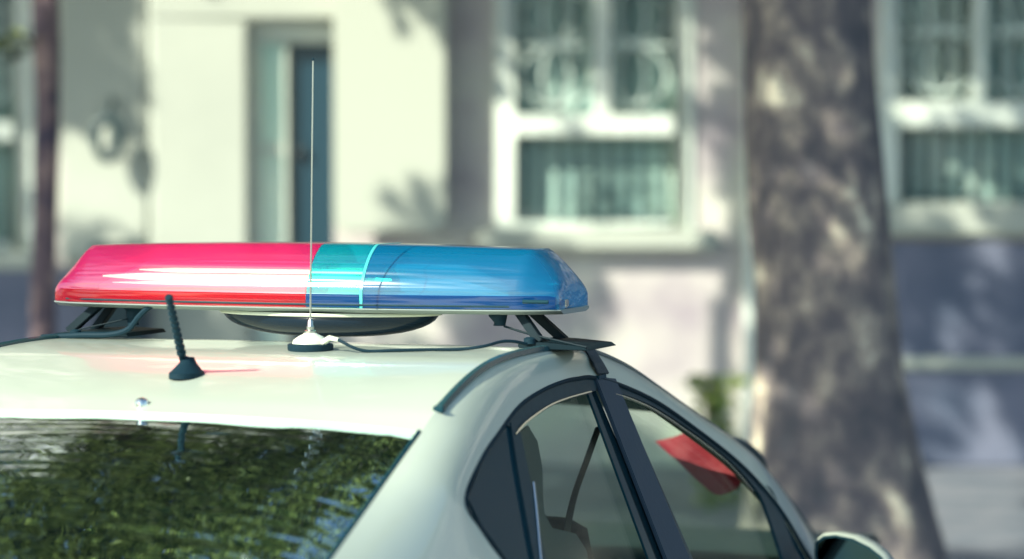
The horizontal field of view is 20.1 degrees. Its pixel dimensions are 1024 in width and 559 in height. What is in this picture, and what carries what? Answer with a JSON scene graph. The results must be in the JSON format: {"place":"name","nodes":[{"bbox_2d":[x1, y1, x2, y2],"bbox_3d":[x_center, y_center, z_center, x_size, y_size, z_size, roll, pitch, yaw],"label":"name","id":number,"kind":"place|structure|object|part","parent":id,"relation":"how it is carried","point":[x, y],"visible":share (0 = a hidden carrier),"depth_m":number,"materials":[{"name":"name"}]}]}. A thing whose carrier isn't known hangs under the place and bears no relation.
{"place":"outdoors","nodes":[
{"label":"outdoors","id":0,"kind":"place"},
{"bbox_2d":[0,0,1023,466],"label":"building","id":1,"kind":"structure","parent":0,"point":[598,146],"depth_m":16.36,"materials":[{"name":"paint"}]},
{"bbox_2d":[0,0,33,269],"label":"window","id":2,"kind":"structure","parent":1,"relation":"in","point":[16,77],"depth_m":16.36,"materials":[{"name":"paint"}]},
{"bbox_2d":[91,98,123,163],"bbox_3d":[-2.273,-0.832,16.173,0.168,0.368,0.215,-1,3,-23],"label":"wall lantern","id":3,"kind":"object","parent":1,"relation":"attached to","point":[107,138],"depth_m":16.10,"materials":[{"name":"grey metal"}]},
{"bbox_2d":[251,22,334,341],"bbox_3d":[-1.247,-0.204,16.510,0.481,2.520,0.110,0,2,0],"label":"door","id":4,"kind":"structure","parent":1,"relation":"in","point":[273,219],"depth_m":16.49,"materials":[{"name":"paint"}]},
{"bbox_2d":[333,0,446,231],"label":"wall pilaster","id":5,"kind":"object","parent":1,"relation":"attached to","point":[390,115],"visible":1,"depth_m":16.10,"materials":[{"name":"white plaster"}]},
{"bbox_2d":[477,0,718,250],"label":"window","id":6,"kind":"structure","parent":1,"relation":"in","point":[594,99],"depth_m":16.37,"materials":[{"name":"paint"}]},
{"bbox_2d":[879,0,1023,235],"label":"window","id":7,"kind":"structure","parent":1,"relation":"in","point":[951,72],"depth_m":16.37,"materials":[{"name":"paint"}]},
{"bbox_2d":[468,465,1023,558],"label":"pavement","id":8,"kind":"structure","parent":0,"point":[979,511],"depth_m":14.62,"materials":[{"name":"grey concrete"}]},
{"bbox_2d":[0,0,59,336],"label":"young tree","id":9,"kind":"object","parent":8,"relation":"on","point":[45,44],"visible":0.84,"depth_m":13.15,"materials":[{"name":"brown plant"}]},
{"bbox_2d":[676,373,748,509],"bbox_3d":[1.018,0.839,14.662,0.450,0.737,0.573,-1,3,-29],"label":"shrub","id":10,"kind":"object","parent":8,"relation":"on","point":[715,408],"visible":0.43,"depth_m":14.59,"materials":[{"name":"green plant"}]},
{"bbox_2d":[740,0,948,558],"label":"plane tree","id":11,"kind":"object","parent":8,"relation":"on","point":[833,441],"visible":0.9,"depth_m":10.76,"materials":[{"name":"brown plant"}]},
{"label":"road","id":12,"kind":"structure","parent":0,"visible":0},
{"bbox_2d":[0,294,893,558],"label":"car","id":13,"kind":"object","parent":12,"relation":"on","point":[178,446],"visible":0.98,"depth_m":5.20,"materials":[{"name":"white paint"}]},
{"bbox_3d":[-0.796,0.386,4.924,1.141,0.254,0.719,1,2,19],"label":"rear window","id":14,"kind":"part","parent":13,"relation":"part of","materials":[{"name":"black glass"}]},
{"bbox_2d":[40,242,614,379],"bbox_3d":[-0.387,0.061,6.006,1.218,0.276,0.330,1,2,19],"label":"light bar","id":15,"kind":"object","parent":13,"relation":"attached to","point":[361,289],"visible":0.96,"depth_m":5.86,"materials":[{"name":"multicoloured"}]},
{"bbox_2d":[287,58,527,352],"bbox_3d":[-0.204,-0.146,5.668,0.474,0.574,0.114,0,2,-1],"label":"whip antenna","id":16,"kind":"object","parent":13,"relation":"on","point":[310,339],"visible":1,"depth_m":5.66,"materials":[{"name":"metal"}]},
{"bbox_3d":[0.005,0.423,5.215,0.110,0.302,0.351,1,2,14],"label":"quarter window","id":17,"kind":"part","parent":13,"relation":"part of","materials":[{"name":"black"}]},
{"bbox_3d":[0.687,0.631,6.855,0.090,0.236,0.197,1,3,22],"label":"quarter window","id":18,"kind":"part","parent":13,"relation":"part of","materials":[{"name":"black glass"}]}
]}

